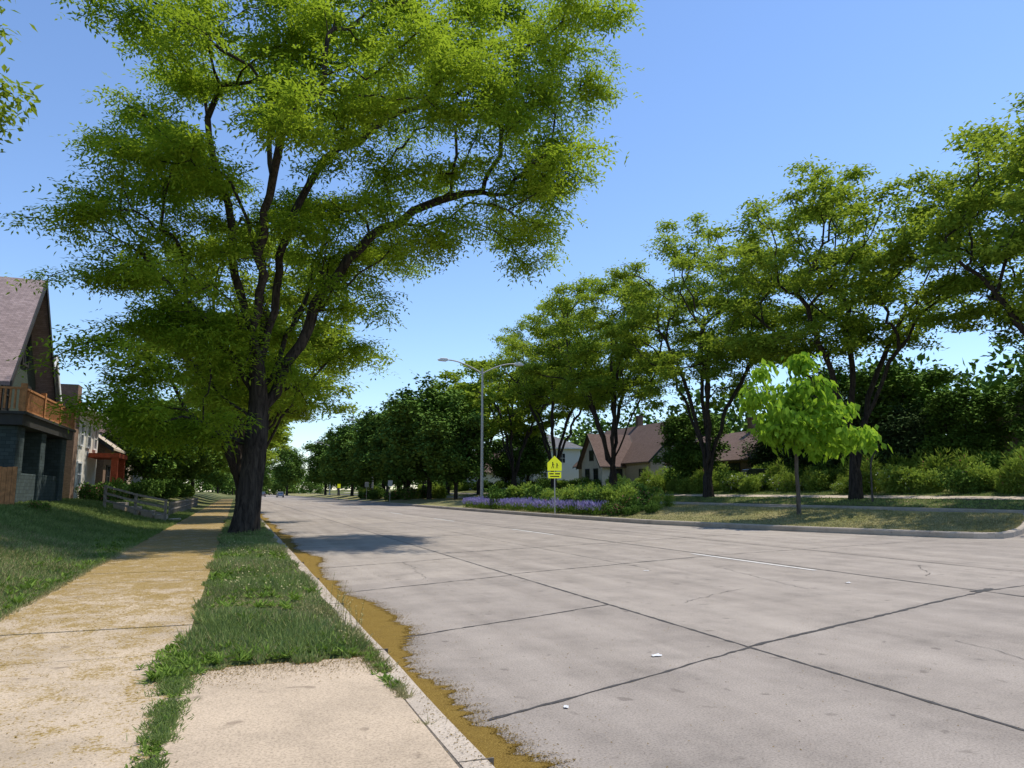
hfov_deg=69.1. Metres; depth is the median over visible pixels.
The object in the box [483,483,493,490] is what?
dark shrub
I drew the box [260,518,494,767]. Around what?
curb
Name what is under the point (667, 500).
tall perennial plant
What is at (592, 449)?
bargeboards
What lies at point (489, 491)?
dark shrub
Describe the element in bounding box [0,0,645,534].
honeylocust tree
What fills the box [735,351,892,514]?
catalpa sapling
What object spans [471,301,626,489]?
honeylocust tree
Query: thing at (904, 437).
yew tree
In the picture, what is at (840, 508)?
roadway
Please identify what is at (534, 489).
green shrub
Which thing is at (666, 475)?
green shrub
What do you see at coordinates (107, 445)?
bargeboards
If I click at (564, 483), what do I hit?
dark shrub
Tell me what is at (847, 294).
honeylocust tree
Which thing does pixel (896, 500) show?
lawn grass
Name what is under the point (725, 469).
dark shrub
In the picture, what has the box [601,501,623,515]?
rose bush
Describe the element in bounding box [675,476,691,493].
green shrub
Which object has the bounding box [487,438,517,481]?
linden tree
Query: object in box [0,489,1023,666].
ground
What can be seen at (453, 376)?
honeylocust tree
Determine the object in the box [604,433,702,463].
bargeboards
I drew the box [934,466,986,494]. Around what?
dark shrub
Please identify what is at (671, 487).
tall perennial plant
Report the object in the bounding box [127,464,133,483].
walls
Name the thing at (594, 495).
dark shrub
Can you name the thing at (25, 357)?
window glass
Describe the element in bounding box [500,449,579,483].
walls
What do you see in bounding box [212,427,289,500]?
honeylocust tree
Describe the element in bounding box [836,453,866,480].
tall perennial plant
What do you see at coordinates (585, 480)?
dark shrub
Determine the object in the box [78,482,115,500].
rose bush
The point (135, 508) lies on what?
wooden fence
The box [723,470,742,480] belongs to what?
dark shrub
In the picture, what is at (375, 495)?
dark shrub
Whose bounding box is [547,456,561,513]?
school crossing sign
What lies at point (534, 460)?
linden tree
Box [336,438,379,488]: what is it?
linden tree
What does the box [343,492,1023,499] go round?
sidewalk
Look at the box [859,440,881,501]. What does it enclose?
young street tree
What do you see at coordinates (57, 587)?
dry lawn grass
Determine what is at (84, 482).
rose bush
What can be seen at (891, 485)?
green shrub
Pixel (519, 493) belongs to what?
rose bush
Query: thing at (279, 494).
distant car
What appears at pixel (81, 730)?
sidewalk
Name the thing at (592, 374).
honeylocust tree
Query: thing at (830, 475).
green shrub
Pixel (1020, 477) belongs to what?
tall perennial plant
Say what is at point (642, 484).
green shrub
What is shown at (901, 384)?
maple tree
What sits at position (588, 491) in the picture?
tall perennial plant
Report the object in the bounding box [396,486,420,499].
rose bush
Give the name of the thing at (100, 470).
walls
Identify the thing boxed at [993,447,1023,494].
tall perennial plant
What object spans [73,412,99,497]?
walls
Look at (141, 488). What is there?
dark shrub
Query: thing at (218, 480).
linden tree
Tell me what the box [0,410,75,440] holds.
porch roof
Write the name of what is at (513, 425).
honeylocust tree
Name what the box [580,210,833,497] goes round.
honeylocust tree
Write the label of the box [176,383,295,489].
honeylocust tree
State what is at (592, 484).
tall perennial plant
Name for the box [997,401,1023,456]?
walls
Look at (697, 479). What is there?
tall perennial plant
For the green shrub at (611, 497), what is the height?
1.963 m
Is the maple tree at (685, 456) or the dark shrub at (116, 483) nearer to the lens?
the dark shrub at (116, 483)
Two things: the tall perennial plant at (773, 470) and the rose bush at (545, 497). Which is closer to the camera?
the rose bush at (545, 497)
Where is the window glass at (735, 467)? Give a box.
[729,464,738,471]
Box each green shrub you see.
[432,484,448,497]
[458,483,467,490]
[505,481,533,497]
[524,484,550,497]
[539,488,558,499]
[555,487,567,498]
[559,484,581,512]
[599,483,638,513]
[612,477,647,498]
[649,477,666,492]
[655,466,667,476]
[664,467,680,483]
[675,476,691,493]
[689,474,702,492]
[712,470,721,483]
[713,461,731,470]
[713,481,720,491]
[719,478,726,491]
[738,474,761,493]
[751,461,778,468]
[803,469,830,491]
[821,467,840,489]
[862,452,890,474]
[876,464,922,493]
[885,445,945,471]
[908,468,945,493]
[964,462,997,491]
[967,447,1008,467]
[989,471,999,490]
[994,467,1020,492]
[1001,440,1023,468]
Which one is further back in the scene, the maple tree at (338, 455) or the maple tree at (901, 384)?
the maple tree at (338, 455)
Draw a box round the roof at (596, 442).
[577,434,631,468]
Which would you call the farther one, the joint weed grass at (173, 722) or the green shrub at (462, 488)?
the green shrub at (462, 488)
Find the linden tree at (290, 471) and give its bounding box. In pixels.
[265,447,309,495]
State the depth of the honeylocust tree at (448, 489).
141.88 m
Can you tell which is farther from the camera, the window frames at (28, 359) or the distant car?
the distant car
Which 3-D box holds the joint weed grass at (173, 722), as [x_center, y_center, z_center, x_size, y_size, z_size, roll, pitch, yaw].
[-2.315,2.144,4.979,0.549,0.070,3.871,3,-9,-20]
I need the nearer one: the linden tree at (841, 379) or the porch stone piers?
the porch stone piers
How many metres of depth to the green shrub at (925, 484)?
48.70 m
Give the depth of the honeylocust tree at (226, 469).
195.24 m
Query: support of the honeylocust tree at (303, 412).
on the ground at (206, 499)
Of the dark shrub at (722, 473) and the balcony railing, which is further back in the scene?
the dark shrub at (722, 473)
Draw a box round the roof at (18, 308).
[0,276,54,400]
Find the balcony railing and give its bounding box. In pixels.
[0,383,75,429]
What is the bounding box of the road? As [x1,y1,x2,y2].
[261,494,1023,767]
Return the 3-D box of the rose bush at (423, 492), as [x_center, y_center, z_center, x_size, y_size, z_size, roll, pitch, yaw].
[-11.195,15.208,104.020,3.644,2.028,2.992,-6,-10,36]
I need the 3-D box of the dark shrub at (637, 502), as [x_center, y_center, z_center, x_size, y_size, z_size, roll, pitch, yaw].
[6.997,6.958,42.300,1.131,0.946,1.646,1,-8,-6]
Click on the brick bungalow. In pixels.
(735, 461)
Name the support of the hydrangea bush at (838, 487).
on the ground at (206, 499)
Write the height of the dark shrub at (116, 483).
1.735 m
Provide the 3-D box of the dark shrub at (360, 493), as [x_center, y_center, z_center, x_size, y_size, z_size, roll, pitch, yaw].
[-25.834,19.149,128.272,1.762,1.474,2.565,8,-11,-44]
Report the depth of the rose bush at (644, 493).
45.57 m
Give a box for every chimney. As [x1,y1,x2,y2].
[61,384,81,498]
[635,416,643,425]
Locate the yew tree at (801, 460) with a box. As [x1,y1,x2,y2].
[770,387,859,470]
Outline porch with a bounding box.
[88,453,126,481]
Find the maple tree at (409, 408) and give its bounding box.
[376,371,471,498]
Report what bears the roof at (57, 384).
on the walls
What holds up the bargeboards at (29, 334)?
attached to the roof at (18, 308)
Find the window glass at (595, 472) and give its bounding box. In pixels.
[586,451,621,479]
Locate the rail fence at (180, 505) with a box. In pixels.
[168,497,197,514]
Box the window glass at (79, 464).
[77,424,96,484]
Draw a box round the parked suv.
[722,469,768,489]
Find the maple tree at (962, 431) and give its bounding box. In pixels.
[916,374,1019,468]
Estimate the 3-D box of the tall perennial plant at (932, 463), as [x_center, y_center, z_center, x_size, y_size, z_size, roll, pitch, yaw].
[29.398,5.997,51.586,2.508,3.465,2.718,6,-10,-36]
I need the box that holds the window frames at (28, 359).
[0,335,32,410]
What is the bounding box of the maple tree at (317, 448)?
[299,433,335,494]
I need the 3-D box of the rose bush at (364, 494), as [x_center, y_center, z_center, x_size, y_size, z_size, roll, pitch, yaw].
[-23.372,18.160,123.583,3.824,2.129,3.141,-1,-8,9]
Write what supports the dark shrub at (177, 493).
on the ground at (206, 499)
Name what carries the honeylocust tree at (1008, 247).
on the ground at (206, 499)
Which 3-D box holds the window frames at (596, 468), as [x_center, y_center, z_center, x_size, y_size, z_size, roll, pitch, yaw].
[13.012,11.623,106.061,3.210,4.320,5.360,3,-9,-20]
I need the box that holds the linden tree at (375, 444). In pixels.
[364,424,416,489]
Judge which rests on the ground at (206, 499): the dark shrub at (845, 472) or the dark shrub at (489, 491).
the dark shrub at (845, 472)
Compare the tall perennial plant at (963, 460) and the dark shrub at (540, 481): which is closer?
the tall perennial plant at (963, 460)
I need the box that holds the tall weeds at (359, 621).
[302,572,364,646]
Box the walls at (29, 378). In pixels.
[0,341,35,410]
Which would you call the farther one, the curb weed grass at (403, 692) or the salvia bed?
the salvia bed
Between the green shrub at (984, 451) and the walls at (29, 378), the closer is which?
the walls at (29, 378)
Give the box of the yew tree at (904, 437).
[870,397,957,465]
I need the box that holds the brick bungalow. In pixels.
[665,417,764,471]
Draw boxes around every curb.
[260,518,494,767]
[271,494,1023,538]
[308,493,1023,512]
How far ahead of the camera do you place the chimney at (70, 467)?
45.96 m
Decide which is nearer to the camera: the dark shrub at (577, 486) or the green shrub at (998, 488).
the green shrub at (998, 488)
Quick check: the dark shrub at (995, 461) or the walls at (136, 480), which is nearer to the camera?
the dark shrub at (995, 461)
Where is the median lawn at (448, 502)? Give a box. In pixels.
[269,492,1023,531]
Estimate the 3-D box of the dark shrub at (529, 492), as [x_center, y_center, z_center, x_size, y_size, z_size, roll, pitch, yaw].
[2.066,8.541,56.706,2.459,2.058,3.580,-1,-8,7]
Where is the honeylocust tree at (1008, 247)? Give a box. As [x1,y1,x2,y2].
[847,92,1023,358]
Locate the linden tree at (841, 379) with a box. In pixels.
[783,357,870,453]
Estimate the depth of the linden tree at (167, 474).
79.74 m
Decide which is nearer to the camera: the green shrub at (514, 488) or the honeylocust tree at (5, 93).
the honeylocust tree at (5, 93)
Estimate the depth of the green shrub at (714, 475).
73.25 m
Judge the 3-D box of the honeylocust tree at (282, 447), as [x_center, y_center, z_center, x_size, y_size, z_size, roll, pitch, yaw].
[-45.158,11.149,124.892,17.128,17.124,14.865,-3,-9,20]
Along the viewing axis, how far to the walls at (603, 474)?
105.46 m
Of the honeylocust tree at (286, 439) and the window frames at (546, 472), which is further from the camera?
the window frames at (546, 472)
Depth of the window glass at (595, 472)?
105.06 m
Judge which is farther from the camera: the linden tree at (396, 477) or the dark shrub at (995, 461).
the linden tree at (396, 477)
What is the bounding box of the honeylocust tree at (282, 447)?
[210,425,292,498]
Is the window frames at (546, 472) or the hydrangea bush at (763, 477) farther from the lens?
the window frames at (546, 472)
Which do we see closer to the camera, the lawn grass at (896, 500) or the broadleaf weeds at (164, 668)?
the broadleaf weeds at (164, 668)
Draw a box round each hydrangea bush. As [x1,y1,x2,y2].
[720,472,753,492]
[751,473,778,489]
[766,474,789,490]
[782,477,804,490]
[829,481,848,493]
[843,470,885,490]
[873,465,918,493]
[918,468,951,488]
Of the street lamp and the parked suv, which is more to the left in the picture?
the street lamp
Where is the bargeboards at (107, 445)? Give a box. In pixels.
[98,437,113,451]
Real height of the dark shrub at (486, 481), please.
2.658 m
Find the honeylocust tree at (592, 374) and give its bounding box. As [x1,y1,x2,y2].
[509,272,696,486]
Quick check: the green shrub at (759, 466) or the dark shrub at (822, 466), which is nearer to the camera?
the dark shrub at (822, 466)
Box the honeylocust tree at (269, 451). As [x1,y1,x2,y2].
[219,449,278,479]
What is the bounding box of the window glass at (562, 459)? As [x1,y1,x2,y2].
[502,454,564,481]
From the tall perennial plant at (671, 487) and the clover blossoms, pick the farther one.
the tall perennial plant at (671, 487)
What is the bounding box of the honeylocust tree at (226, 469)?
[212,453,270,482]
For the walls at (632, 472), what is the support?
on the ground at (206, 499)
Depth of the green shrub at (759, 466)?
71.15 m
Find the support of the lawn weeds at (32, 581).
on the ground at (206, 499)
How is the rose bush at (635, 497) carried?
on the median lawn at (448, 502)
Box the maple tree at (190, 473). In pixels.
[161,398,214,483]
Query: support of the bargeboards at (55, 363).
attached to the roof at (57, 384)
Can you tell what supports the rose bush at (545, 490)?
on the median lawn at (448, 502)
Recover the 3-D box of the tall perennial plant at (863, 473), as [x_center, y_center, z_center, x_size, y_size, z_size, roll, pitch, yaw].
[25.535,6.632,53.995,2.608,3.603,2.826,5,-10,-33]
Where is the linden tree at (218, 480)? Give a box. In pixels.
[202,465,231,493]
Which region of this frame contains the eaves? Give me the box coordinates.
[513,447,581,449]
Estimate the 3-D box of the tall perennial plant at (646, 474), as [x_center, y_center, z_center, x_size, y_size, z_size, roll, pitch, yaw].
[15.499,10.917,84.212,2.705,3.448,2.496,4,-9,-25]
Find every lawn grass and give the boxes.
[0,497,194,617]
[0,523,133,621]
[649,488,1023,508]
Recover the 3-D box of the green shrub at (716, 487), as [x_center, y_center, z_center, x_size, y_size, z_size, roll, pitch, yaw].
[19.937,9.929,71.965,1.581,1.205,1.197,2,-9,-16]
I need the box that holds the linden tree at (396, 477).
[371,408,426,491]
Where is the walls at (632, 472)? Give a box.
[579,434,697,483]
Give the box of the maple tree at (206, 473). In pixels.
[171,408,227,486]
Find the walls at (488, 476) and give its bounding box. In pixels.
[467,473,499,489]
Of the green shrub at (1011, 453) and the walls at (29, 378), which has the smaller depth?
the walls at (29, 378)
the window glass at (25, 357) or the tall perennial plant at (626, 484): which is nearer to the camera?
the window glass at (25, 357)
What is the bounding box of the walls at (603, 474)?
[582,442,624,486]
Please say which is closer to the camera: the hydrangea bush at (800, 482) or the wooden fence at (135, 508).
the wooden fence at (135, 508)
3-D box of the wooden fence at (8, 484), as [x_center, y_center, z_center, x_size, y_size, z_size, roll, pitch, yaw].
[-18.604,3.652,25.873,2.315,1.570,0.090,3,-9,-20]
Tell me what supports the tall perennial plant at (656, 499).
on the median lawn at (448, 502)
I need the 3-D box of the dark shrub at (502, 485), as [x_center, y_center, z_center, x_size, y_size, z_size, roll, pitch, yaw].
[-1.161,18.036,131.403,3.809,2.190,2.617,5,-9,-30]
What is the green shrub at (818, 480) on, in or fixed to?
on the ground at (206, 499)
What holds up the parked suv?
on the ground at (206, 499)
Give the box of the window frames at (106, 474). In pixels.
[105,465,110,482]
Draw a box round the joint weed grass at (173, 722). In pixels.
[124,647,208,767]
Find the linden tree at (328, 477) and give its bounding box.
[313,449,348,495]
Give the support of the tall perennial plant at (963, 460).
on the ground at (206, 499)
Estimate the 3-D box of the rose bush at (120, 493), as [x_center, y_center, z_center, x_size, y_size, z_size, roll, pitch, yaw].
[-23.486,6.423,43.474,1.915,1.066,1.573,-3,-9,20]
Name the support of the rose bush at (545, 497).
on the median lawn at (448, 502)
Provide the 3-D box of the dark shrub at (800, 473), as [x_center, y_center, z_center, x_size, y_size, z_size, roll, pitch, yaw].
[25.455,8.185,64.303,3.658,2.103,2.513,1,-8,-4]
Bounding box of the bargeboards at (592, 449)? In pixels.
[576,434,631,469]
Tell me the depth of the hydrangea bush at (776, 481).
63.66 m
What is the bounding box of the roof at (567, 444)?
[504,434,582,450]
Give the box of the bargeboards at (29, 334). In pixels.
[10,280,56,401]
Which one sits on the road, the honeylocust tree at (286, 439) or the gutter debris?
the gutter debris
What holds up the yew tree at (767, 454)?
on the ground at (206, 499)
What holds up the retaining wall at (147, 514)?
on the ground at (206, 499)
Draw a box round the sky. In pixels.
[0,0,1023,491]
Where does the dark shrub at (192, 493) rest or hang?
on the ground at (206, 499)
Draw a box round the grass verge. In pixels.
[173,518,372,671]
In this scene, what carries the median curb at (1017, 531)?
on the road
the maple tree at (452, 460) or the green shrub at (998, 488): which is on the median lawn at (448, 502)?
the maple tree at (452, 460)
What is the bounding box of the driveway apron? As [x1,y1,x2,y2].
[151,657,461,767]
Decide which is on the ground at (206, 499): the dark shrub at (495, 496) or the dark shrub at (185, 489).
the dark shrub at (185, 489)
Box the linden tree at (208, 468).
[166,447,222,480]
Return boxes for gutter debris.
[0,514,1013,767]
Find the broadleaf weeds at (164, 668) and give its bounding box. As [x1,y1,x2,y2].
[125,546,405,767]
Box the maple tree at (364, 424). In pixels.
[346,399,394,490]
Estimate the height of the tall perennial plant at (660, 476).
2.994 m
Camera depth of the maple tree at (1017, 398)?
50.60 m
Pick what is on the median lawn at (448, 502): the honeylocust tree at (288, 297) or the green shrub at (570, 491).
the green shrub at (570, 491)
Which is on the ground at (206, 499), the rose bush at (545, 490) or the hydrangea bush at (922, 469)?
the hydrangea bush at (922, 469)
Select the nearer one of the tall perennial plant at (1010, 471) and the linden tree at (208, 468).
the tall perennial plant at (1010, 471)
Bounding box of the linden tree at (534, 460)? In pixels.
[500,423,552,486]
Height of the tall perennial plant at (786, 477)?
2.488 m
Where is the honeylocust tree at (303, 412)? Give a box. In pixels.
[118,301,354,496]
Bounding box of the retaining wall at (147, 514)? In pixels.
[113,502,180,520]
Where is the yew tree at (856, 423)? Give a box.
[807,387,910,469]
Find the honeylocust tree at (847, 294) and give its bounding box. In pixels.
[696,154,1023,499]
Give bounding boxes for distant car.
[276,492,283,496]
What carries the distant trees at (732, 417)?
on the ground at (206, 499)
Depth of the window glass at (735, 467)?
79.60 m
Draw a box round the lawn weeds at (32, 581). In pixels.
[0,528,159,611]
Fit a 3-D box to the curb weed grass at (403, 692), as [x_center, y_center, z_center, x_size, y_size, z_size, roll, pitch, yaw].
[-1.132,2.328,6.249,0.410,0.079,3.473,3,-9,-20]
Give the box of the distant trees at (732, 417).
[150,336,1023,494]
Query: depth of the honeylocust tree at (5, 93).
18.52 m
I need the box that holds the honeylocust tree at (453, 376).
[434,366,530,494]
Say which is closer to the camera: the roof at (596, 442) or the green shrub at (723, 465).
the green shrub at (723, 465)
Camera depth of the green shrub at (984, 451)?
51.61 m
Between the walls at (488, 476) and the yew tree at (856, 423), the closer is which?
the yew tree at (856, 423)
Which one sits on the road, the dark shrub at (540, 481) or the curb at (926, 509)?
the curb at (926, 509)
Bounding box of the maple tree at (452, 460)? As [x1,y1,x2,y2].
[412,396,495,499]
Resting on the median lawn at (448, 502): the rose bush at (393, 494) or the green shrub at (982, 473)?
the rose bush at (393, 494)
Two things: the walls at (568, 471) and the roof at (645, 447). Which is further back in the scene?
the walls at (568, 471)
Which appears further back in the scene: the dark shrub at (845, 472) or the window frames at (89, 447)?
the dark shrub at (845, 472)
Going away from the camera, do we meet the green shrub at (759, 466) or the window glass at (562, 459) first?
the green shrub at (759, 466)
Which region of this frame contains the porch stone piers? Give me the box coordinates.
[0,425,66,502]
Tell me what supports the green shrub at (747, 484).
on the ground at (206, 499)
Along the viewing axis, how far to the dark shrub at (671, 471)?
80.25 m
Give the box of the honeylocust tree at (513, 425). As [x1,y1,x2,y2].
[445,346,573,486]
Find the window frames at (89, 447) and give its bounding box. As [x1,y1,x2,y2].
[74,421,97,486]
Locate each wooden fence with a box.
[0,466,17,504]
[103,485,167,520]
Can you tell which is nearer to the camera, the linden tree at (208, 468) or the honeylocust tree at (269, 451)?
the linden tree at (208, 468)
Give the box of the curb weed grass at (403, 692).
[347,625,434,724]
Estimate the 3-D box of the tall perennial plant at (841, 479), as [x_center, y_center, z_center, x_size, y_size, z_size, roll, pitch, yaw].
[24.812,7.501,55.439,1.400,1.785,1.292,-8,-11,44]
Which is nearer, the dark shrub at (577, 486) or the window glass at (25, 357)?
the window glass at (25, 357)
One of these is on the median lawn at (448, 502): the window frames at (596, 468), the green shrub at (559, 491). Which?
the green shrub at (559, 491)
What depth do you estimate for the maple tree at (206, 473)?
127.74 m
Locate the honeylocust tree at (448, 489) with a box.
[423,380,493,494]
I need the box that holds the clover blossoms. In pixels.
[225,540,311,588]
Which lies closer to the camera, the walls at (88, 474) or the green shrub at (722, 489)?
the walls at (88, 474)
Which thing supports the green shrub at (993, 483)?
on the ground at (206, 499)
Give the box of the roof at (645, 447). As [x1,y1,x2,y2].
[573,421,668,467]
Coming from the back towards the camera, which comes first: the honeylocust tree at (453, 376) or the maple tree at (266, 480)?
the maple tree at (266, 480)
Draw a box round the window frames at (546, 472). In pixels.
[504,453,565,482]
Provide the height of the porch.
3.300 m
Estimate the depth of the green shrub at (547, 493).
52.58 m
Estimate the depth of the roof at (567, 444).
131.85 m
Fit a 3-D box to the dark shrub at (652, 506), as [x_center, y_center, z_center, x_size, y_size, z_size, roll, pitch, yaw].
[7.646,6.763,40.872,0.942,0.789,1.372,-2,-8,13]
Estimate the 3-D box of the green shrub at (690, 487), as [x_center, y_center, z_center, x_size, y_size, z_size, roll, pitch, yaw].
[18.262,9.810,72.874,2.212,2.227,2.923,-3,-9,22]
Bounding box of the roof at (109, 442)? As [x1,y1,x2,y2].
[99,433,129,454]
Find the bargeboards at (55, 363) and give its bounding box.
[54,357,61,400]
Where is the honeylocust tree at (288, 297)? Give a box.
[113,226,398,473]
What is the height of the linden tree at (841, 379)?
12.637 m
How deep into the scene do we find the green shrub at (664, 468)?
88.10 m
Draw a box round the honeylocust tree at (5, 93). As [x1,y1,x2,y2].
[0,0,43,152]
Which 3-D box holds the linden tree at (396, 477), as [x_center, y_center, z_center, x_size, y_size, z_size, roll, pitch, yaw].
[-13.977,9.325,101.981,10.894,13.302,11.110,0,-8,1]
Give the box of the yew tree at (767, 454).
[733,423,803,469]
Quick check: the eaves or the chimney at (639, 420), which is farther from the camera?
the eaves
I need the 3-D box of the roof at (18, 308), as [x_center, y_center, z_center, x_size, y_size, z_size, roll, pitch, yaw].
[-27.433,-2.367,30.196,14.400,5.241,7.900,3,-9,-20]
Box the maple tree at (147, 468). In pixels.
[99,386,196,481]
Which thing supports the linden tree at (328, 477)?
on the median lawn at (448, 502)
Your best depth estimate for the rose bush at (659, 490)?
47.58 m
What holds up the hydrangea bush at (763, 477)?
on the ground at (206, 499)
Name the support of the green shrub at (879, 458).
on the ground at (206, 499)
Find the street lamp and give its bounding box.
[438,358,523,497]
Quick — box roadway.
[271,492,1023,514]
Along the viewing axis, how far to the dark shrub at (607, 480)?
96.44 m
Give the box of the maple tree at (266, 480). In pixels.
[263,459,277,487]
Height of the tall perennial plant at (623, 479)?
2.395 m
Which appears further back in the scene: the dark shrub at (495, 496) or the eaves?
the eaves
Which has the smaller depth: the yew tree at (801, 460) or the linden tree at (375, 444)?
the yew tree at (801, 460)
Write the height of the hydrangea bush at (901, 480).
2.250 m
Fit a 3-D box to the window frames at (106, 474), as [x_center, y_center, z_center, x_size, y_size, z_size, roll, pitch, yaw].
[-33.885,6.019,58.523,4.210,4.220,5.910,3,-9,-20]
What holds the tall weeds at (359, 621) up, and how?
on the ground at (206, 499)
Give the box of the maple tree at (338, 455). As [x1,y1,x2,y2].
[322,414,360,495]
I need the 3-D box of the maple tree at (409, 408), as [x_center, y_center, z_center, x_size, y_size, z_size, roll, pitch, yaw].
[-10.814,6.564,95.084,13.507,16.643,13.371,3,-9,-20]
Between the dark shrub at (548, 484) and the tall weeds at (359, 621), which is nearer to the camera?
the tall weeds at (359, 621)
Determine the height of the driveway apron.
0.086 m
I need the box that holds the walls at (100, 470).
[95,442,117,484]
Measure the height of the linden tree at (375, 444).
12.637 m
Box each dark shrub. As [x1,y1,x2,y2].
[99,477,128,495]
[125,477,157,498]
[127,479,164,497]
[152,480,178,498]
[159,478,181,497]
[170,478,191,497]
[171,480,195,497]
[357,491,363,498]
[368,487,386,499]
[469,479,489,490]
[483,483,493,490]
[483,485,504,497]
[489,487,519,503]
[495,480,509,488]
[522,483,543,499]
[532,486,560,499]
[536,477,558,488]
[543,477,565,488]
[560,478,579,486]
[562,482,587,489]
[566,479,580,488]
[572,485,615,511]
[578,477,601,488]
[605,473,622,484]
[622,504,639,515]
[627,498,643,511]
[643,500,658,512]
[664,466,685,480]
[698,466,730,473]
[713,470,730,482]
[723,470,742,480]
[771,457,805,475]
[786,468,805,477]
[811,458,872,475]
[829,470,848,483]
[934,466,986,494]
[968,450,1008,468]
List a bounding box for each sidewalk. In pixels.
[0,499,232,767]
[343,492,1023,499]
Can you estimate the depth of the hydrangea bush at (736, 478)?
67.54 m
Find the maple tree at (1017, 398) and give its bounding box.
[994,370,1023,445]
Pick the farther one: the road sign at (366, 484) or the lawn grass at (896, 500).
the road sign at (366, 484)
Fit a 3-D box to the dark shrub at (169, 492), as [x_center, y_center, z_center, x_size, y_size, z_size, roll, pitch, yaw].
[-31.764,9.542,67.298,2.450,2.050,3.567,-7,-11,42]
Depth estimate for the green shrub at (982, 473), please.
45.84 m
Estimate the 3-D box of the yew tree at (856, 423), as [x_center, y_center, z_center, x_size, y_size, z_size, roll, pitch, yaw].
[28.953,4.623,62.638,9.961,8.360,9.090,1,-8,-6]
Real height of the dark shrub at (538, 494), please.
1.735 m
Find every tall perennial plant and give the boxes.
[579,484,593,499]
[583,481,597,490]
[613,480,635,494]
[614,476,630,490]
[615,488,631,502]
[638,467,653,490]
[648,469,665,492]
[648,492,664,509]
[662,491,675,507]
[666,476,677,492]
[689,465,714,492]
[763,456,788,490]
[776,467,795,491]
[834,474,845,493]
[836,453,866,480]
[844,452,884,493]
[917,446,954,474]
[947,447,989,483]
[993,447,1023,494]
[1016,464,1023,493]
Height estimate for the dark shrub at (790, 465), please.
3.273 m
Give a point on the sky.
(734, 92)
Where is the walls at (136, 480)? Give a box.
[133,471,141,482]
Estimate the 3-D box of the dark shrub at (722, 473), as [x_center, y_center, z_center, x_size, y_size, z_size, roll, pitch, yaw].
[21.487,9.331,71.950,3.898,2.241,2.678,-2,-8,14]
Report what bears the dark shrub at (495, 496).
on the median lawn at (448, 502)
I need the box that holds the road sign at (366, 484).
[365,482,368,499]
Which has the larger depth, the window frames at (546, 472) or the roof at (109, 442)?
the window frames at (546, 472)
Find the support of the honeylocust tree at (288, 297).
on the ground at (206, 499)
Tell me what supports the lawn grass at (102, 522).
on the ground at (206, 499)
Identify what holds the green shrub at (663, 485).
on the ground at (206, 499)
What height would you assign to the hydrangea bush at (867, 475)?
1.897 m
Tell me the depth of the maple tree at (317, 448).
200.92 m
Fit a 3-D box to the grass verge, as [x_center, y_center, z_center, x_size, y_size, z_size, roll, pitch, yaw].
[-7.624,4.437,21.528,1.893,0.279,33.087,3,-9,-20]
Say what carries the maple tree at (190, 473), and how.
on the ground at (206, 499)
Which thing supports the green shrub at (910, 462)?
on the ground at (206, 499)
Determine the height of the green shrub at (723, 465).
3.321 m
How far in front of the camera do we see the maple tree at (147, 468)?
64.52 m
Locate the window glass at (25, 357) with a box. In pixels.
[2,340,28,409]
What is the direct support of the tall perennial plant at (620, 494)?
on the median lawn at (448, 502)
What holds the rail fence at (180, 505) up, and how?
on the ground at (206, 499)
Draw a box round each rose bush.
[26,499,51,510]
[75,481,102,497]
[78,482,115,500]
[111,486,126,500]
[362,487,382,498]
[383,489,405,500]
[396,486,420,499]
[420,487,433,497]
[514,491,523,497]
[535,488,560,499]
[542,495,558,511]
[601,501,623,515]
[612,494,646,510]
[615,482,651,505]
[644,485,664,504]
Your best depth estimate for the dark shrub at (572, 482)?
107.14 m
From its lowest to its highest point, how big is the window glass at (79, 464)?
4.200 m
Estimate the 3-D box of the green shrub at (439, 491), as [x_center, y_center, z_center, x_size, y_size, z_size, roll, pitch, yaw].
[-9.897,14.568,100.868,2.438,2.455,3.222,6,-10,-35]
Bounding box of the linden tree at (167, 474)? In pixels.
[133,397,200,481]
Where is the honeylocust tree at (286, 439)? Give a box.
[170,387,301,501]
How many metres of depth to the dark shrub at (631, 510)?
41.07 m
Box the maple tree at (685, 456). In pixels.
[651,404,730,481]
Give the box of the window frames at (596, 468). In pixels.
[585,450,622,480]
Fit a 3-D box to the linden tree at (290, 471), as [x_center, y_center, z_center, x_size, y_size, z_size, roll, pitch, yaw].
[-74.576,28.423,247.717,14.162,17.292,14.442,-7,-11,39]
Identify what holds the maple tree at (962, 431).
on the ground at (206, 499)
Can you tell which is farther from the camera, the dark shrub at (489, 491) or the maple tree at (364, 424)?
the maple tree at (364, 424)
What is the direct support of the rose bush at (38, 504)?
on the ground at (206, 499)
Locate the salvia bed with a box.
[461,495,605,514]
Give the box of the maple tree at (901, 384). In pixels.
[844,349,967,455]
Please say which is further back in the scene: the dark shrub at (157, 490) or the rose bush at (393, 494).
the rose bush at (393, 494)
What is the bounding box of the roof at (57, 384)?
[54,357,59,400]

